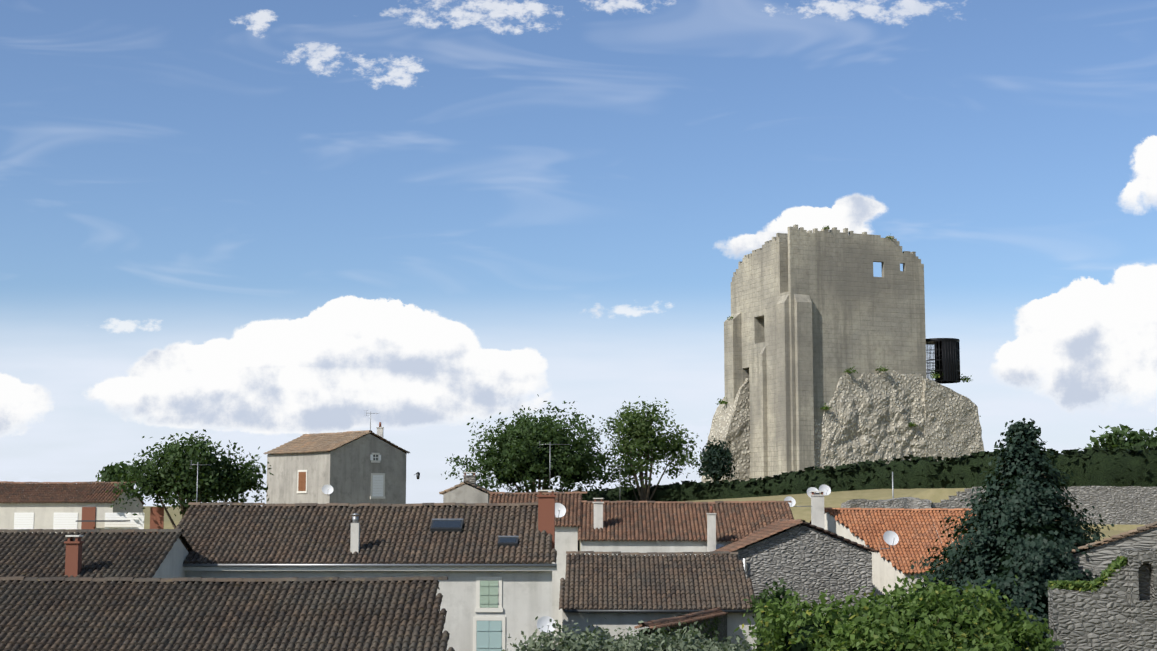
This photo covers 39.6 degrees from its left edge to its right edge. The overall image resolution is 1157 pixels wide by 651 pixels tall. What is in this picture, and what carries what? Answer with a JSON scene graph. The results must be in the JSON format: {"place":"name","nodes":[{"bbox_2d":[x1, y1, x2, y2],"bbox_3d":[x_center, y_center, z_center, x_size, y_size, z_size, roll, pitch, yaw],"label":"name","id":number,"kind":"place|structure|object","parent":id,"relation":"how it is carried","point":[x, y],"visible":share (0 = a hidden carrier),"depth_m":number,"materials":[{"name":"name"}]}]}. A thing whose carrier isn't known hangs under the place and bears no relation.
{"place":"outdoors","nodes":[
{"label":"outdoors","id":0,"kind":"place"},
{"bbox_2d":[2,584,437,650],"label":"house walls","id":1,"kind":"structure","parent":0,"point":[205,615],"depth_m":47.17,"materials":[{"name":"brown tile"}]},
{"bbox_2d":[0,576,454,650],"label":"house roof","id":2,"kind":"structure","parent":1,"relation":"on","point":[358,604],"depth_m":47.04,"materials":[{"name":"brown tile"}]},
{"bbox_2d":[0,0,1156,505],"label":"sky","id":3,"kind":"structure","parent":0,"point":[251,224],"materials":[{"name":"blue"}]},
{"bbox_2d":[143,488,1144,540],"bbox_3d":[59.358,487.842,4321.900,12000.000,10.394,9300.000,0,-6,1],"label":"ground","id":4,"kind":"structure","parent":0,"point":[838,498],"depth_m":119.99,"materials":[{"name":"beige soil"}]},
{"bbox_2d":[0,485,142,533],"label":"house walls","id":5,"kind":"structure","parent":4,"relation":"on","point":[43,512],"depth_m":106.23,"materials":[{"name":"beige paint"}]},
{"bbox_2d":[0,481,145,504],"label":"house roof","id":6,"kind":"structure","parent":5,"relation":"on","point":[18,492],"depth_m":107.99,"materials":[{"name":"brown tile"}]},
{"bbox_2d":[1,536,188,581],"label":"house walls","id":7,"kind":"structure","parent":4,"relation":"on","point":[171,565],"depth_m":56.95,"materials":[{"name":"grey paint"}]},
{"bbox_2d":[0,529,191,580],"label":"house roof","id":8,"kind":"structure","parent":7,"relation":"on","point":[130,558],"depth_m":55.74,"materials":[{"name":"brown tile"}]},
{"bbox_2d":[95,461,135,483],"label":"tree","id":9,"kind":"object","parent":4,"relation":"on","point":[111,473],"depth_m":148.44,"materials":[{"name":"green plant"}]},
{"bbox_2d":[105,429,272,528],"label":"tree","id":10,"kind":"object","parent":4,"relation":"on","point":[213,477],"depth_m":104.81,"materials":[{"name":"green plant"}]},
{"bbox_2d":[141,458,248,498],"bbox_3d":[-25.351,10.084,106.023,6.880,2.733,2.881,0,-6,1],"label":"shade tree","id":11,"kind":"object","parent":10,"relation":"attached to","point":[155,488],"visible":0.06,"depth_m":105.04,"materials":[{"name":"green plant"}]},
{"bbox_2d":[266,434,405,506],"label":"house walls","id":12,"kind":"structure","parent":4,"relation":"on","point":[345,471],"depth_m":112.70,"materials":[{"name":"beige paint"}]},
{"bbox_2d":[264,430,409,454],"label":"house roof","id":13,"kind":"structure","parent":12,"relation":"on","point":[313,442],"depth_m":114.55,"materials":[{"name":"brown tile"}]},
{"bbox_2d":[186,509,551,650],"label":"house walls","id":14,"kind":"structure","parent":4,"relation":"on","point":[526,598],"depth_m":58.38,"materials":[{"name":"beige paint"}]},
{"bbox_2d":[175,502,556,563],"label":"house roof","id":15,"kind":"structure","parent":14,"relation":"on","point":[418,543],"depth_m":60.69,"materials":[{"name":"brown tile"}]},
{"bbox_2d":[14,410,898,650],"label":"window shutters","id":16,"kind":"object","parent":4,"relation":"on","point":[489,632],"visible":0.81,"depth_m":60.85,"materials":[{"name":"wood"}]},
{"bbox_2d":[443,484,489,506],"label":"house walls","id":17,"kind":"structure","parent":4,"relation":"on","point":[466,493],"depth_m":99.42,"materials":[{"name":"beige paint"}]},
{"bbox_2d":[439,480,491,494],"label":"house roof","id":18,"kind":"structure","parent":17,"relation":"on","point":[460,485],"depth_m":99.54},
{"bbox_2d":[500,496,579,649],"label":"house walls","id":19,"kind":"structure","parent":4,"relation":"on","point":[566,538],"depth_m":85.64,"materials":[{"name":"beige paint"}]},
{"bbox_2d":[489,491,586,526],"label":"house roof","id":20,"kind":"structure","parent":19,"relation":"on","point":[573,507],"depth_m":89.27,"materials":[{"name":"brown tile"}]},
{"bbox_2d":[441,394,642,502],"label":"lime tree","id":21,"kind":"object","parent":4,"relation":"on","point":[511,440],"depth_m":123.65,"materials":[{"name":"green plant"}]},
{"bbox_2d":[495,437,585,483],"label":"tree branches","id":22,"kind":"object","parent":21,"relation":"attached to","point":[542,457],"visible":0.29,"depth_m":123.77,"materials":[{"name":"brown wood"}]},
{"bbox_2d":[501,616,766,650],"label":"olive bush","id":23,"kind":"object","parent":4,"relation":"on","point":[621,643],"depth_m":49.17,"materials":[{"name":"green plant"}]},
{"bbox_2d":[602,396,701,500],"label":"poplar tree","id":24,"kind":"object","parent":4,"relation":"on","point":[632,429],"depth_m":130.02,"materials":[{"name":"green plant"}]},
{"bbox_2d":[562,557,756,650],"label":"house walls","id":25,"kind":"structure","parent":4,"relation":"on","point":[612,622],"depth_m":70.14,"materials":[{"name":"white paint"}]},
{"bbox_2d":[559,551,754,609],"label":"house roof","id":26,"kind":"structure","parent":25,"relation":"on","point":[646,579],"depth_m":72.23,"materials":[{"name":"brown tile"}]},
{"bbox_2d":[580,505,788,556],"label":"house walls","id":27,"kind":"structure","parent":4,"relation":"on","point":[642,546],"depth_m":84.10,"materials":[{"name":"beige paint"}]},
{"bbox_2d":[578,500,793,541],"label":"house roof","id":28,"kind":"structure","parent":27,"relation":"on","point":[645,526],"depth_m":86.71,"materials":[{"name":"brown tile"}]},
{"bbox_2d":[639,612,767,650],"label":"garden wall","id":29,"kind":"structure","parent":4,"relation":"on","point":[722,628],"depth_m":68.00,"materials":[{"name":"stone"}]},
{"bbox_2d":[634,597,764,629],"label":"lean-to roof","id":30,"kind":"structure","parent":29,"relation":"on","point":[690,617],"depth_m":65.26,"materials":[{"name":"orange tile"}]},
{"bbox_2d":[654,616,768,650],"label":"garden wall ivy","id":31,"kind":"object","parent":29,"relation":"attached to","point":[711,629],"visible":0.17,"depth_m":67.39,"materials":[{"name":"green plant"}]},
{"bbox_2d":[695,436,736,483],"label":"yew tree","id":32,"kind":"object","parent":4,"relation":"on","point":[724,456],"depth_m":139.50,"materials":[{"name":"green plant"}]},
{"bbox_2d":[707,448,724,480],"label":"tree trunk","id":33,"kind":"object","parent":4,"relation":"on","point":[722,469],"visible":0.19,"depth_m":139.65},
{"bbox_2d":[743,578,827,650],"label":"bush","id":34,"kind":"object","parent":4,"relation":"on","point":[778,593],"visible":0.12,"depth_m":64.46,"materials":[{"name":"green plant"}]},
{"bbox_2d":[727,524,872,623],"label":"house walls","id":35,"kind":"structure","parent":4,"relation":"on","point":[803,561],"depth_m":79.04,"materials":[{"name":"grey stone"}]},
{"bbox_2d":[713,518,877,554],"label":"house roof","id":36,"kind":"structure","parent":35,"relation":"on","point":[779,525],"depth_m":80.20,"materials":[{"name":"brown tile"}]},
{"bbox_2d":[724,224,926,479],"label":"castle tower","id":37,"kind":"structure","parent":4,"relation":"on","point":[816,313],"depth_m":153.39,"materials":[{"name":"beige stone"}]},
{"bbox_2d":[701,370,983,482],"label":"rock outcrop","id":38,"kind":"object","parent":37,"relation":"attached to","point":[870,416],"visible":0.65,"depth_m":153.66,"materials":[{"name":"beige stone"}]},
{"bbox_2d":[715,226,980,426],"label":"plants","id":39,"kind":"object","parent":37,"relation":"attached to","point":[883,369],"visible":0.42,"depth_m":154.60,"materials":[{"name":"green plant"}]},
{"bbox_2d":[926,338,959,383],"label":"box","id":40,"kind":"object","parent":37,"relation":"on","point":[946,353],"visible":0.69,"depth_m":155.93,"materials":[{"name":"black metal"}]},
{"bbox_2d":[581,449,1156,502],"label":"hedge mound","id":41,"kind":"object","parent":4,"relation":"on","point":[1108,472],"visible":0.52,"depth_m":122.79,"materials":[{"name":"green plant"}]},
{"bbox_2d":[555,445,1156,500],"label":"hedge mound sprigs","id":42,"kind":"object","parent":41,"relation":"attached to","point":[855,467],"visible":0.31,"depth_m":124.97,"materials":[{"name":"green plant"}]},
{"bbox_2d":[824,512,952,618],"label":"house walls","id":43,"kind":"structure","parent":4,"relation":"on","point":[885,573],"depth_m":89.21,"materials":[{"name":"beige paint"}]},
{"bbox_2d":[810,507,975,573],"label":"house roof","id":44,"kind":"structure","parent":43,"relation":"on","point":[874,522],"depth_m":91.67,"materials":[{"name":"orange tile"}]},
{"bbox_2d":[733,571,1062,650],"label":"bush","id":45,"kind":"object","parent":4,"relation":"on","point":[856,630],"depth_m":55.03,"materials":[{"name":"green plant"}]},
{"bbox_2d":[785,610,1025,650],"bbox_3d":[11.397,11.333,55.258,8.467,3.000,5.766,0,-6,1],"label":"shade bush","id":46,"kind":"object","parent":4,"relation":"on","point":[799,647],"visible":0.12,"depth_m":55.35,"materials":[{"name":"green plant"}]},
{"bbox_2d":[841,486,1156,524],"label":"retaining wall","id":47,"kind":"structure","parent":4,"relation":"on","point":[1132,505],"depth_m":116.50,"materials":[{"name":"grey stone"}]},
{"bbox_2d":[890,418,1113,644],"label":"cypress tree","id":48,"kind":"object","parent":4,"relation":"on","point":[1022,443],"depth_m":68.35,"materials":[{"name":"green plant"}]},
{"bbox_2d":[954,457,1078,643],"bbox_3d":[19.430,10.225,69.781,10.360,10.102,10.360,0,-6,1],"label":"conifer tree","id":49,"kind":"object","parent":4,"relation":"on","point":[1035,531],"visible":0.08,"depth_m":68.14,"materials":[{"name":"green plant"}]},
{"bbox_2d":[1048,549,1156,650],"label":"ruin wall","id":50,"kind":"structure","parent":4,"relation":"on","point":[1118,612],"depth_m":56.70,"materials":[{"name":"grey stone"}]},
{"bbox_2d":[1065,527,1156,580],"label":"house walls","id":51,"kind":"structure","parent":4,"relation":"on","point":[1101,557],"depth_m":66.64,"materials":[{"name":"grey stone"}]},
{"bbox_2d":[1060,521,1156,554],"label":"house roof","id":52,"kind":"structure","parent":51,"relation":"on","point":[1146,527],"depth_m":66.86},
{"bbox_2d":[1083,424,1156,451],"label":"tree","id":53,"kind":"object","parent":4,"relation":"on","point":[1117,437],"depth_m":256.50,"materials":[{"name":"green plant"}]},
{"bbox_2d":[1048,555,1127,592],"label":"ruin wall grass","id":54,"kind":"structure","parent":0,"point":[1113,566],"depth_m":56.95,"materials":[{"name":"green plant"}]}
]}

